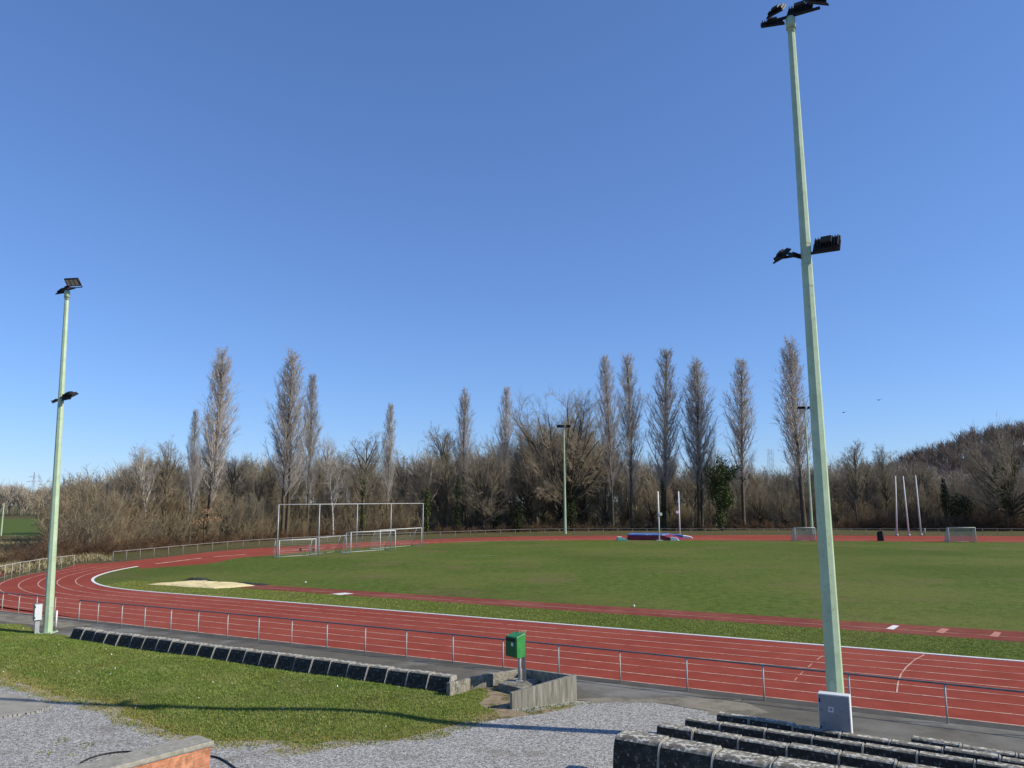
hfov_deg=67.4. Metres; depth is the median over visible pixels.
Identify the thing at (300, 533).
bramble bush
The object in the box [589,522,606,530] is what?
bramble bush
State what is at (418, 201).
sky
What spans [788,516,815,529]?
bramble bush
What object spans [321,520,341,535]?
shrub
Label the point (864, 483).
bare tree
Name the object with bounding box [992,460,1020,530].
ivy clad trunk
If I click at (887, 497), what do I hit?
bare tree
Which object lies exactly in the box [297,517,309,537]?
shrub
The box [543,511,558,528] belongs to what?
shrub
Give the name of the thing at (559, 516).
bare tree
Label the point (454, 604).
verge grass
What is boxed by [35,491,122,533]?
shrub
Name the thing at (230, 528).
shrub
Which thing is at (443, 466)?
bare tree
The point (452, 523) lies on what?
shrub
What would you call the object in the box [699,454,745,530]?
ivy covered tree
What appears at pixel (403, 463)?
bare tree
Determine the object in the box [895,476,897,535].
white pole
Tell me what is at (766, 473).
bare tree
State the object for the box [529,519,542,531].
bramble bush
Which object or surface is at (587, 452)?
bare tree
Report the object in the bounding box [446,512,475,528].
shrub
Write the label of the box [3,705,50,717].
slab edging
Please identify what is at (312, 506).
shrub
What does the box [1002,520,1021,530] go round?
bramble bush
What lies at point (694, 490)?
bare tree
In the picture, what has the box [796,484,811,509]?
bare tree
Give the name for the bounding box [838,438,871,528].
bare tree
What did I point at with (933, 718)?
asphalt edge strip
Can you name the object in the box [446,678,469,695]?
concrete wall
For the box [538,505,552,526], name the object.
shrub
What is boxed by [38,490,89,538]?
shrub
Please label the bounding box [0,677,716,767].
gravel yard
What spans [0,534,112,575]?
dry grass
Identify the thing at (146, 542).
bramble bush
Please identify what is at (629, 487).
bare tree
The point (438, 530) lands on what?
bramble bush
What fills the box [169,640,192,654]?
edging unit
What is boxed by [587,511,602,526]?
shrub
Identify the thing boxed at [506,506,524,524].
shrub
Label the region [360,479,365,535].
ivy clad trunk
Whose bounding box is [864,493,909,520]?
shrub
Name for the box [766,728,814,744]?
terrace unit
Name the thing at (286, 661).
edging unit
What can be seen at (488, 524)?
shrub
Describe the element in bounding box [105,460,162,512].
shrub
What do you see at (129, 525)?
shrub
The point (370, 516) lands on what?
shrub
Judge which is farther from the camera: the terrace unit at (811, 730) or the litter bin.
the litter bin
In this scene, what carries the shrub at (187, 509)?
on the ground at (160, 553)
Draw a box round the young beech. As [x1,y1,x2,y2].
[188,508,220,545]
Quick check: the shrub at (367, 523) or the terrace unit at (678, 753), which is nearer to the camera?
the terrace unit at (678, 753)
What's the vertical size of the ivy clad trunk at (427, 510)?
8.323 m
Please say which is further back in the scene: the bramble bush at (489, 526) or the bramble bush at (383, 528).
the bramble bush at (489, 526)
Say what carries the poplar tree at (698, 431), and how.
on the ground at (160, 553)
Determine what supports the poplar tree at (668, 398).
on the ground at (160, 553)
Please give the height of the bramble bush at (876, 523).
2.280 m
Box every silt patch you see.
[0,612,91,627]
[577,697,768,715]
[708,699,743,714]
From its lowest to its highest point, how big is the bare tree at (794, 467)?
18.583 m
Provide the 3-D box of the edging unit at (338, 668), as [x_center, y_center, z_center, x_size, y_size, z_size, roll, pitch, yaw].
[-5.867,9.880,26.541,0.821,0.567,0.563,-5,-10,29]
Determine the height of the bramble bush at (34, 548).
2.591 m
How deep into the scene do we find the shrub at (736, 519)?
166.25 m
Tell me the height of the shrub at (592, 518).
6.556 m
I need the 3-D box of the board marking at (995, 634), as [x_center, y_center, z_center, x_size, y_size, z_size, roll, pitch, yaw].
[21.601,11.172,34.315,0.337,0.001,1.567,-7,-11,37]
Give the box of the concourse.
[0,611,1023,753]
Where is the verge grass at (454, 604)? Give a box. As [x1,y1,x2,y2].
[105,580,1023,659]
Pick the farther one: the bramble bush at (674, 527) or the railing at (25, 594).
the bramble bush at (674, 527)
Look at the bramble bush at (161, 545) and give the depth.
98.50 m
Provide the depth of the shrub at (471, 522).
160.95 m
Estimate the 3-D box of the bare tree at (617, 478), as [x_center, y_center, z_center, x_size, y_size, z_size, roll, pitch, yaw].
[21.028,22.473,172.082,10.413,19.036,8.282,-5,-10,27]
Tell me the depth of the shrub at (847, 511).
166.09 m
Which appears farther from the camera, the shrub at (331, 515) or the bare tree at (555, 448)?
the bare tree at (555, 448)
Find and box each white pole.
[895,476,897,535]
[903,476,909,535]
[915,475,922,534]
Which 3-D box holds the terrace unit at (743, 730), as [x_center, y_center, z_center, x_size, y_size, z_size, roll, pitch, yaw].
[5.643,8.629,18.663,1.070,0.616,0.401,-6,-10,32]
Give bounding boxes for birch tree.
[121,438,160,538]
[315,434,348,534]
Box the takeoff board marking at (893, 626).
[886,625,897,628]
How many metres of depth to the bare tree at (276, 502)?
127.67 m
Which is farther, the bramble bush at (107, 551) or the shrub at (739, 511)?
the shrub at (739, 511)
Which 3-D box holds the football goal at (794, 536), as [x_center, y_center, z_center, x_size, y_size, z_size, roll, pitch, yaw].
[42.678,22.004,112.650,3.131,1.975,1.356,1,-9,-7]
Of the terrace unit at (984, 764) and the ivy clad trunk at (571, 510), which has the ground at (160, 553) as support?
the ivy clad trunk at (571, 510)
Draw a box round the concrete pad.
[0,692,51,717]
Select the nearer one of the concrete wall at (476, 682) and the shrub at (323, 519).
the concrete wall at (476, 682)
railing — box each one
[0,555,74,579]
[0,592,55,616]
[78,600,1023,723]
[112,528,1011,562]
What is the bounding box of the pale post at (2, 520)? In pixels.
[0,505,3,534]
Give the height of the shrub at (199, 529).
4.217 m
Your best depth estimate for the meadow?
183.91 m
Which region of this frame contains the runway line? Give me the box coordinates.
[262,587,1022,637]
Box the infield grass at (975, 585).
[94,540,1023,660]
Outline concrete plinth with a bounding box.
[498,678,539,692]
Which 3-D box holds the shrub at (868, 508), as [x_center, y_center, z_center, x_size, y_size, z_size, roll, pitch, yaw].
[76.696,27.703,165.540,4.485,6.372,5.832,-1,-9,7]
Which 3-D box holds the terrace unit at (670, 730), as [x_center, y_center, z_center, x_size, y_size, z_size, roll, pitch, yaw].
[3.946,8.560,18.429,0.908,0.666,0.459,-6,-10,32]
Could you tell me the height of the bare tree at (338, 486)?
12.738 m
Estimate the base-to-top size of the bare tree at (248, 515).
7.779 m
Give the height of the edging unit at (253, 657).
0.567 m
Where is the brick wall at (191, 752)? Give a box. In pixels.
[68,735,213,767]
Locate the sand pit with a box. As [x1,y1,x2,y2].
[147,580,254,588]
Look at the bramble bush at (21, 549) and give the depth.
77.58 m
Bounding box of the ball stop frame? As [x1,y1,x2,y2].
[276,503,423,557]
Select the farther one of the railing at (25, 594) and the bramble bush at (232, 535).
the bramble bush at (232, 535)
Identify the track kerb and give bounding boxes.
[91,566,1023,661]
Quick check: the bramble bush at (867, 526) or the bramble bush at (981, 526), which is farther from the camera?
the bramble bush at (867, 526)
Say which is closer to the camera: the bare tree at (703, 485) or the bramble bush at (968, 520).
the bramble bush at (968, 520)
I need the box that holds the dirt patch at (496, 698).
[475,687,575,720]
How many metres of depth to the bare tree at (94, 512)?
93.47 m
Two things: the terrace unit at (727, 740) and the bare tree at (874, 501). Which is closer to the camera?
the terrace unit at (727, 740)
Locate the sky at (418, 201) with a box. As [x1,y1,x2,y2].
[0,0,1023,505]
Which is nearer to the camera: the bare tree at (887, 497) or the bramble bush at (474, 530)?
the bramble bush at (474, 530)
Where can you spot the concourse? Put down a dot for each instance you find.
(892, 727)
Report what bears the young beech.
on the ground at (160, 553)
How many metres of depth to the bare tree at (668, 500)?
165.04 m
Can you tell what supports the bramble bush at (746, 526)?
on the ground at (160, 553)
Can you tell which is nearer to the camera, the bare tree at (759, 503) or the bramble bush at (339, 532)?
the bramble bush at (339, 532)
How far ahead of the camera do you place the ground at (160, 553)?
133.32 m
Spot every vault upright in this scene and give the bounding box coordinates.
[656,491,662,540]
[676,491,680,534]
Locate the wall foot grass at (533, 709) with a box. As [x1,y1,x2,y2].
[516,701,592,712]
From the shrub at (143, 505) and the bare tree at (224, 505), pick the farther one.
the bare tree at (224, 505)
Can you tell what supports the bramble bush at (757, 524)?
on the ground at (160, 553)
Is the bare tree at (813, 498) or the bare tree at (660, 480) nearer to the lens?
the bare tree at (813, 498)
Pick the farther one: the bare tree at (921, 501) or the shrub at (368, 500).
the bare tree at (921, 501)
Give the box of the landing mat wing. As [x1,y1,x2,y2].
[671,534,692,538]
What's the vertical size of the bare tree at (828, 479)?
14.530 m
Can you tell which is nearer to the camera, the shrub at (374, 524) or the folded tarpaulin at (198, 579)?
the folded tarpaulin at (198, 579)
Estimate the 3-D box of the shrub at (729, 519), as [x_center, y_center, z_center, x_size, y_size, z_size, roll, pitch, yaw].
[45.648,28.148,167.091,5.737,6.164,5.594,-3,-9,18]
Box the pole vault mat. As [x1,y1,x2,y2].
[627,533,684,540]
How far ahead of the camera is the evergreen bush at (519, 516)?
147.60 m
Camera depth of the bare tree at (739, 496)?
162.57 m
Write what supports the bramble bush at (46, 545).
on the ground at (160, 553)
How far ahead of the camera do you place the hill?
259.73 m
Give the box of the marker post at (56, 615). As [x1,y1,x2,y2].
[55,610,57,626]
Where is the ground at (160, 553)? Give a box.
[0,501,1023,708]
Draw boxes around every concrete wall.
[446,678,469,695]
[470,675,483,688]
[482,669,521,686]
[510,674,576,708]
[526,669,570,682]
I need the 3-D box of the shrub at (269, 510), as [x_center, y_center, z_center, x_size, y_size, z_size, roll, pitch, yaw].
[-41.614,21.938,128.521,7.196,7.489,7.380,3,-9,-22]
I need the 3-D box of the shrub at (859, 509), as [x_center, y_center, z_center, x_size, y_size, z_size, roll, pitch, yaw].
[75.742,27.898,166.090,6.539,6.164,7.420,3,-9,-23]
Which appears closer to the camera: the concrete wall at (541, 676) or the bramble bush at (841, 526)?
the concrete wall at (541, 676)
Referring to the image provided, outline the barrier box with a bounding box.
[877,530,884,540]
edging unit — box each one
[69,627,91,639]
[81,629,103,641]
[92,631,112,643]
[105,632,125,645]
[117,633,139,647]
[130,635,150,649]
[142,636,165,651]
[155,638,178,652]
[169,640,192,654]
[183,642,206,655]
[197,644,221,658]
[213,646,235,660]
[228,647,252,663]
[243,649,267,665]
[260,651,283,668]
[276,653,301,670]
[292,655,318,673]
[311,657,337,675]
[328,660,355,677]
[347,662,373,680]
[366,664,393,682]
[386,668,411,686]
[406,669,434,689]
[427,672,456,692]
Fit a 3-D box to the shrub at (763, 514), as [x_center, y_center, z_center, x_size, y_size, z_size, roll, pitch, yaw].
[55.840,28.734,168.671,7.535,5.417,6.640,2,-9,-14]
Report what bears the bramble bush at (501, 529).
on the ground at (160, 553)
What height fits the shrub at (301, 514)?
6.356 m
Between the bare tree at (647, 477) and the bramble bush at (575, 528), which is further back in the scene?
the bare tree at (647, 477)
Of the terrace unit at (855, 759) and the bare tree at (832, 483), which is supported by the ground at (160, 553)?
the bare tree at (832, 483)
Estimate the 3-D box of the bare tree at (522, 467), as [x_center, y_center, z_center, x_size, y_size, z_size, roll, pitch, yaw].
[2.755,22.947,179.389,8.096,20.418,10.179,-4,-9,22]
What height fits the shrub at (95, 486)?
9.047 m
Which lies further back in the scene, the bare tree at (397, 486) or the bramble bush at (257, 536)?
the bare tree at (397, 486)
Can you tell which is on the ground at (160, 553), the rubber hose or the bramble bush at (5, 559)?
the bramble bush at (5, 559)
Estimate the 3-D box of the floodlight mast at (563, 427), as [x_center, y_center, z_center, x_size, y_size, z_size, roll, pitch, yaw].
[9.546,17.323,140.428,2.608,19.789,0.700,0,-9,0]
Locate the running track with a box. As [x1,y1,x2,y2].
[0,535,1023,725]
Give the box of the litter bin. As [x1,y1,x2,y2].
[506,630,525,681]
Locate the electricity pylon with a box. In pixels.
[767,449,774,479]
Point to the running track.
(30, 584)
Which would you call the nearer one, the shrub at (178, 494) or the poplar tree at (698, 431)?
the shrub at (178, 494)
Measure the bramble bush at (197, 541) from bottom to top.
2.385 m
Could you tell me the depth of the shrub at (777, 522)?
159.83 m
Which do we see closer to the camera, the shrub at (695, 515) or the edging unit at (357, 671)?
the edging unit at (357, 671)
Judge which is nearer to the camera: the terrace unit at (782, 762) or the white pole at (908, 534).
the terrace unit at (782, 762)
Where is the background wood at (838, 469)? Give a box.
[34,414,1023,532]
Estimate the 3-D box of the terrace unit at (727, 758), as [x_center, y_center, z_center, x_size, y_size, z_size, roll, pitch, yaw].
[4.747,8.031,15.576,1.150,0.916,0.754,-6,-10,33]
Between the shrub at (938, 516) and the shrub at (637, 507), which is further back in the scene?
the shrub at (637, 507)
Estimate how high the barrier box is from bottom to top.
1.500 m
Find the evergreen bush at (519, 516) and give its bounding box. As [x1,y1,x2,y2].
[511,501,524,531]
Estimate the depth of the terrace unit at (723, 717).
19.73 m
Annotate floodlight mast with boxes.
[33,278,81,633]
[556,425,570,533]
[760,0,852,732]
[797,406,813,533]
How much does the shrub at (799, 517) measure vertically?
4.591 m
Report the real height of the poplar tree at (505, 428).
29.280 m
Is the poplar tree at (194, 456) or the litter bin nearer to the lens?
the litter bin
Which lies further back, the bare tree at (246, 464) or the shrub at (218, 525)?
the bare tree at (246, 464)
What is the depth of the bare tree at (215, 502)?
114.11 m
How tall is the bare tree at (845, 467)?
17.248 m
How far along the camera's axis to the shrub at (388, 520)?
140.95 m
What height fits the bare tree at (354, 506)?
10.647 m
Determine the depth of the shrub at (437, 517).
152.43 m
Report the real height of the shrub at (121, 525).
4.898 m
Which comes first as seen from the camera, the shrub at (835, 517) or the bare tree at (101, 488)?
the bare tree at (101, 488)
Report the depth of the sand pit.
55.31 m
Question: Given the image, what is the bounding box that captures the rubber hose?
[80,751,235,767]
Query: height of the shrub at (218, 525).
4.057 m
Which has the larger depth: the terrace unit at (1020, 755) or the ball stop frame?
the ball stop frame
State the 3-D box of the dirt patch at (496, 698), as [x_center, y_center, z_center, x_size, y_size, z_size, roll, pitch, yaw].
[-0.442,9.517,22.818,3.708,0.001,3.452,8,-12,-42]
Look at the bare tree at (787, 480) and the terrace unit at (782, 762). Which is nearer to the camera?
the terrace unit at (782, 762)
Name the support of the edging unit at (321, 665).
on the ground at (160, 553)
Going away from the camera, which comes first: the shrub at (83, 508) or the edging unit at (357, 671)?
the edging unit at (357, 671)
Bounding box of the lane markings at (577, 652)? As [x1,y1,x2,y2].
[0,538,1023,725]
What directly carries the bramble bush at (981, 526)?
on the ground at (160, 553)
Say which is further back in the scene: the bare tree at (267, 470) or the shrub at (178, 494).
the bare tree at (267, 470)
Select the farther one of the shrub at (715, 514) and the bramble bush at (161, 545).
the shrub at (715, 514)
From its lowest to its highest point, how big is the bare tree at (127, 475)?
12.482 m
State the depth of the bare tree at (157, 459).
121.67 m
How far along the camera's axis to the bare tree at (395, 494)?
146.83 m
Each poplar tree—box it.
[181,408,204,545]
[197,346,243,539]
[260,348,318,538]
[298,372,324,536]
[379,402,400,520]
[450,385,480,531]
[491,385,515,530]
[593,354,624,530]
[615,353,645,529]
[641,348,687,529]
[674,355,723,529]
[720,358,759,528]
[770,334,811,530]
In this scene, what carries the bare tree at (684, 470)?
on the ground at (160, 553)
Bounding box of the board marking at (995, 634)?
[990,632,1000,636]
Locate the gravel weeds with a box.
[38,737,95,755]
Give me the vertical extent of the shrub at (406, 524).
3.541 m
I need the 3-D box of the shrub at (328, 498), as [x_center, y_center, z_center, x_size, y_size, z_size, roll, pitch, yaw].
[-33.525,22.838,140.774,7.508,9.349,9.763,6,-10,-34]
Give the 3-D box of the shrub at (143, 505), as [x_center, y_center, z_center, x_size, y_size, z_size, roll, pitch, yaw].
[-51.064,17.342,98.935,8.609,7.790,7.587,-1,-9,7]
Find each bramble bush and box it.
[0,542,38,560]
[0,549,21,564]
[1,539,69,558]
[2,541,57,561]
[8,536,64,560]
[9,548,45,564]
[26,534,83,557]
[29,530,112,556]
[30,533,96,554]
[66,542,100,556]
[73,534,124,554]
[75,538,107,553]
[80,534,131,553]
[115,535,136,552]
[119,533,159,551]
[134,529,189,549]
[134,530,178,550]
[153,532,195,547]
[162,531,201,546]
[183,532,208,544]
[191,529,222,544]
[200,531,241,544]
[228,530,243,541]
[233,530,251,541]
[243,530,263,541]
[254,527,278,540]
[268,524,294,539]
[278,529,299,539]
[290,524,316,538]
[305,530,319,537]
[317,524,332,536]
[329,525,349,536]
[348,524,373,535]
[374,521,395,534]
[391,521,407,534]
[403,525,419,533]
[429,520,451,533]
[443,526,455,533]
[449,524,469,532]
[467,524,481,532]
[475,520,501,531]
[496,523,509,531]
[503,520,530,531]
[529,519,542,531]
[554,520,588,530]
[555,521,568,530]
[577,523,591,530]
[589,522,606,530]
[598,524,618,530]
[613,523,632,530]
[641,522,661,529]
[665,522,680,529]
[678,519,695,529]
[685,520,715,529]
[731,519,754,529]
[748,518,770,529]
[758,519,776,528]
[771,522,793,529]
[781,520,800,528]
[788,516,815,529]
[832,515,855,528]
[837,523,847,529]
[846,511,880,528]
[846,519,860,529]
[849,506,887,527]
[857,521,877,529]
[862,519,880,529]
[871,509,895,528]
[880,520,902,529]
[882,504,922,528]
[886,505,928,529]
[898,520,919,529]
[903,520,924,529]
[904,508,944,528]
[916,511,944,529]
[922,521,950,529]
[934,514,956,529]
[936,519,957,529]
[937,509,969,529]
[954,509,988,529]
[960,517,995,530]
[963,507,998,529]
[972,508,1016,529]
[975,521,987,530]
[990,522,1001,529]
[996,517,1018,529]
[998,514,1022,530]
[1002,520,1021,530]
[1011,511,1023,530]
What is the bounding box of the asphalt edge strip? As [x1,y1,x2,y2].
[0,611,1023,730]
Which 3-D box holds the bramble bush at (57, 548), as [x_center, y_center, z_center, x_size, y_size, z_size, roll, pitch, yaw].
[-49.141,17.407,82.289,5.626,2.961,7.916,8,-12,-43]
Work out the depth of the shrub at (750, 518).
166.38 m
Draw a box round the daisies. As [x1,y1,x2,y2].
[3,628,485,727]
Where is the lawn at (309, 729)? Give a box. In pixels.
[0,624,493,744]
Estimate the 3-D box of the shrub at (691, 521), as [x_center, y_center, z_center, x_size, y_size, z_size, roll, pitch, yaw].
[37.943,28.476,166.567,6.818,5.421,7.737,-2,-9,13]
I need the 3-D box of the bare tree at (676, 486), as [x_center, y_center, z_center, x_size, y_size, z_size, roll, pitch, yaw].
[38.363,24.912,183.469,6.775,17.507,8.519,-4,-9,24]
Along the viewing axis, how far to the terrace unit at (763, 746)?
17.30 m
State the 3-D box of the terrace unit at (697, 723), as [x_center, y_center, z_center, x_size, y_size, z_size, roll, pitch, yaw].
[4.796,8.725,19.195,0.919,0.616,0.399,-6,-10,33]
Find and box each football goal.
[273,538,315,557]
[307,535,346,554]
[340,530,395,553]
[369,527,421,549]
[791,527,815,540]
[944,527,976,541]
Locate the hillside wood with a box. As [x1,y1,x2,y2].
[731,419,1023,522]
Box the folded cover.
[616,537,626,540]
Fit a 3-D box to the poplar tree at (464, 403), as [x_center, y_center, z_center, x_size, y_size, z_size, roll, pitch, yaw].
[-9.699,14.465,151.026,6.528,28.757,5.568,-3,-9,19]
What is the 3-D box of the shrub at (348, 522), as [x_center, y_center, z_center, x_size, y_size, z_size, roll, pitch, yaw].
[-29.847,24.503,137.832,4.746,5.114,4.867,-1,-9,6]
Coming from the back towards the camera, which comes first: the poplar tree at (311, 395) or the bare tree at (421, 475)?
the bare tree at (421, 475)
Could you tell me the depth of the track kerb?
36.50 m
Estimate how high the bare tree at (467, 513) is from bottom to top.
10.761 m
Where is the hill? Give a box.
[667,447,1019,522]
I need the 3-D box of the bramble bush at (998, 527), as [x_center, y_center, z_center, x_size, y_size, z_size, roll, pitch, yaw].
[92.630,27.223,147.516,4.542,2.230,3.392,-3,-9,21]
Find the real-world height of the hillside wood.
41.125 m
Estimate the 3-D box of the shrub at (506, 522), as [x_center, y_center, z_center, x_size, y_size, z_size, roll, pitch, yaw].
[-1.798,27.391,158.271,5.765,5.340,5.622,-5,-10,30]
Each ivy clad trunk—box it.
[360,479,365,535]
[422,489,430,534]
[454,475,461,532]
[494,479,501,531]
[566,483,576,530]
[660,476,665,530]
[939,478,949,521]
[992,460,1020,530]
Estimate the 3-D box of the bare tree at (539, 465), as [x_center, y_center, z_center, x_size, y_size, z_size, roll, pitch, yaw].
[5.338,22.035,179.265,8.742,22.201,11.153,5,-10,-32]
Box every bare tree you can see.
[39,479,89,523]
[59,500,75,520]
[69,499,117,540]
[93,478,113,514]
[102,490,126,515]
[104,461,132,486]
[107,479,132,502]
[113,465,136,490]
[121,455,165,491]
[131,494,147,525]
[147,436,188,529]
[164,464,185,502]
[176,473,207,500]
[183,489,224,534]
[184,451,207,471]
[200,472,224,503]
[201,455,260,514]
[212,485,249,538]
[220,455,251,501]
[225,451,259,532]
[230,461,285,512]
[236,492,264,532]
[256,454,277,495]
[258,460,286,506]
[263,490,281,537]
[290,476,302,513]
[291,478,309,535]
[298,458,323,510]
[311,458,331,514]
[311,477,343,524]
[318,469,344,495]
[323,470,349,502]
[328,451,355,491]
[331,455,357,505]
[333,429,387,535]
[339,452,383,522]
[339,479,360,528]
[358,452,386,495]
[366,467,405,521]
[371,483,389,524]
[388,457,412,502]
[391,450,413,499]
[392,487,402,514]
[393,462,414,512]
[402,452,454,513]
[405,445,476,521]
[405,460,431,501]
[406,475,433,523]
[407,462,436,506]
[419,437,464,514]
[422,421,469,528]
[428,449,453,529]
[435,476,456,528]
[439,461,471,519]
[443,432,517,531]
[460,479,473,531]
[467,452,488,515]
[467,457,492,514]
[477,452,513,511]
[479,449,500,528]
[480,434,515,468]
[490,416,568,529]
[499,379,636,529]
[500,420,561,509]
[505,473,522,530]
[513,444,528,525]
[519,433,545,526]
[521,440,557,527]
[527,467,546,528]
[540,462,583,522]
[543,436,565,525]
[545,417,617,507]
[546,422,576,525]
[547,442,576,525]
[561,449,609,525]
[576,428,596,525]
[581,445,624,526]
[587,472,625,525]
[614,479,645,525]
[616,472,641,508]
[621,459,651,509]
[637,474,669,527]
[640,464,652,525]
[642,452,690,523]
[644,474,658,523]
[651,461,677,501]
[659,456,686,524]
[666,479,677,519]
[666,488,675,526]
[672,475,696,516]
[677,464,695,524]
[685,482,704,525]
[689,469,710,507]
[702,446,727,523]
[703,482,714,526]
[729,468,748,509]
[731,481,754,511]
[740,484,775,524]
[743,464,761,522]
[744,473,763,508]
[760,464,776,502]
[762,473,794,524]
[769,473,803,521]
[769,489,794,525]
[785,456,811,486]
[787,476,815,520]
[792,470,843,516]
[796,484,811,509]
[810,468,831,490]
[829,473,847,524]
[829,490,834,508]
[836,458,857,517]
[836,472,854,512]
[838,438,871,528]
[843,479,859,515]
[857,457,880,514]
[858,460,873,524]
[864,470,908,510]
[865,476,885,512]
[867,443,903,520]
[872,465,894,509]
[889,472,915,509]
[889,482,914,516]
[891,464,915,491]
[900,464,933,525]
[904,483,935,521]
[910,457,939,505]
[926,476,941,512]
[927,480,942,512]
[939,471,956,494]
[942,414,1023,528]
[946,479,986,520]
[948,465,971,498]
[967,462,994,507]
[969,491,1002,528]
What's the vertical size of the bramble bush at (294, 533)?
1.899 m
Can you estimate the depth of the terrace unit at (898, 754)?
16.93 m
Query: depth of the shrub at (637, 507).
172.79 m
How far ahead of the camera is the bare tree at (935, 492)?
158.70 m
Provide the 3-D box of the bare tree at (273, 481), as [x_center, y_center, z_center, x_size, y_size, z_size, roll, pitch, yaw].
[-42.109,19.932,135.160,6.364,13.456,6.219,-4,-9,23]
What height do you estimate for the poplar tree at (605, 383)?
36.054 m
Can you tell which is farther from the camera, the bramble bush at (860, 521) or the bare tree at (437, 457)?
the bare tree at (437, 457)
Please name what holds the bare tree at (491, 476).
on the ground at (160, 553)
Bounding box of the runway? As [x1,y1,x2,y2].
[234,585,1023,641]
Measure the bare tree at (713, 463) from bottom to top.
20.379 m
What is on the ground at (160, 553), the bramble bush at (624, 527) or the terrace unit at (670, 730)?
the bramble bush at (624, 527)
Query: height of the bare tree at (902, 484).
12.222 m
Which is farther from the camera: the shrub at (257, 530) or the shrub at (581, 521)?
the shrub at (581, 521)
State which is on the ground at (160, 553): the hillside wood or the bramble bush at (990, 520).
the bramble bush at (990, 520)
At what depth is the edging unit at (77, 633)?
33.61 m
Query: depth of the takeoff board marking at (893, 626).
36.16 m
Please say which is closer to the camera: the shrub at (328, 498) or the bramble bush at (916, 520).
the shrub at (328, 498)
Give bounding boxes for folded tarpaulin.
[186,577,212,580]
[237,582,268,584]
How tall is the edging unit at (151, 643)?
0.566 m
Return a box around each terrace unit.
[613,729,668,767]
[657,722,696,740]
[660,737,721,767]
[685,717,722,731]
[694,728,742,750]
[714,748,776,767]
[717,711,751,724]
[721,722,767,738]
[740,736,789,757]
[750,716,795,731]
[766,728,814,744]
[772,756,838,767]
[788,742,841,766]
[794,724,841,738]
[813,735,864,753]
[839,765,855,767]
[841,732,891,745]
[841,751,897,767]
[864,743,918,763]
[891,739,943,753]
[896,761,938,767]
[911,735,961,747]
[918,751,975,767]
[944,746,1000,767]
[962,744,1017,762]
[976,759,1023,767]
[1001,756,1023,765]
[1018,753,1023,759]
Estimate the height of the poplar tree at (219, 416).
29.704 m
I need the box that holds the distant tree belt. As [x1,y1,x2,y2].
[0,478,65,515]
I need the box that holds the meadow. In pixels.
[0,519,45,535]
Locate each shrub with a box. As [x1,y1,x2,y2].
[25,462,102,536]
[27,484,100,545]
[29,484,99,543]
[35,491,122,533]
[37,513,80,544]
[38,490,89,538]
[43,515,86,548]
[59,470,133,549]
[61,482,107,514]
[62,469,148,522]
[64,500,118,552]
[75,492,124,546]
[78,510,120,549]
[83,489,160,546]
[95,475,162,526]
[95,495,150,538]
[95,514,131,552]
[100,509,148,542]
[101,513,129,551]
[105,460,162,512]
[106,458,214,542]
[107,456,179,522]
[109,477,173,535]
[110,485,141,517]
[118,509,173,547]
[120,515,151,550]
[130,516,155,544]
[134,479,188,510]
[137,492,180,542]
[137,506,179,541]
[150,506,192,545]
[152,486,207,543]
[154,508,195,544]
[162,493,196,533]
[164,485,217,542]
[173,495,203,528]
[178,508,204,544]
[190,499,228,530]
[191,517,217,543]
[206,489,262,539]
[210,519,230,541]
[213,486,257,537]
[216,512,237,539]
[225,517,242,540]
[226,489,271,538]
[232,489,280,516]
[237,521,255,540]
[245,505,276,536]
[246,515,264,538]
[249,494,280,524]
[255,490,299,533]
[256,502,285,533]
[259,515,281,537]
[261,484,295,535]
[265,496,307,537]
[278,515,298,532]
[280,507,304,530]
[281,502,314,527]
[290,509,313,536]
[293,498,328,536]
[295,495,326,533]
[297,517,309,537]
[305,516,323,535]
[308,509,330,534]
[309,485,353,533]
[318,493,360,524]
[320,500,341,535]
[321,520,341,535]
[329,511,364,535]
[333,500,382,534]
[334,503,350,534]
[338,485,376,524]
[338,510,355,534]
[352,516,359,533]
[357,492,394,532]
[358,507,380,530]
[358,516,373,529]
[366,491,401,532]
[366,509,387,534]
[370,495,399,533]
[372,485,414,525]
[374,499,401,530]
[381,497,412,528]
[383,515,396,531]
[389,509,410,533]
[393,517,412,533]
[398,494,424,532]
[406,500,436,531]
[410,513,425,531]
[422,501,454,530]
[428,511,438,530]
[431,504,451,529]
[442,512,454,527]
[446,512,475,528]
[450,503,475,529]
[464,506,481,528]
[468,512,485,529]
[472,513,501,529]
[491,507,512,529]
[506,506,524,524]
[525,508,538,526]
[536,512,548,526]
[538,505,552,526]
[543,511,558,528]
[574,504,592,528]
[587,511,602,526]
[588,505,599,526]
[596,511,610,526]
[610,499,629,526]
[615,512,630,527]
[634,505,646,526]
[634,510,648,525]
[644,509,661,527]
[656,499,683,527]
[669,503,693,527]
[672,505,696,527]
[687,509,706,526]
[696,507,716,527]
[707,501,730,527]
[711,503,732,527]
[727,501,740,526]
[729,509,750,527]
[732,497,753,526]
[746,507,759,527]
[755,506,774,525]
[769,510,781,528]
[780,506,798,526]
[787,494,815,526]
[789,507,809,526]
[805,497,816,526]
[831,493,859,522]
[831,506,848,525]
[849,503,877,519]
[852,511,868,523]
[860,499,880,520]
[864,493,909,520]
[868,495,902,523]
[889,492,938,519]
[934,509,950,522]
[945,492,976,519]
[957,510,977,524]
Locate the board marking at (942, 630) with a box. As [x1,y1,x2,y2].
[936,628,948,632]

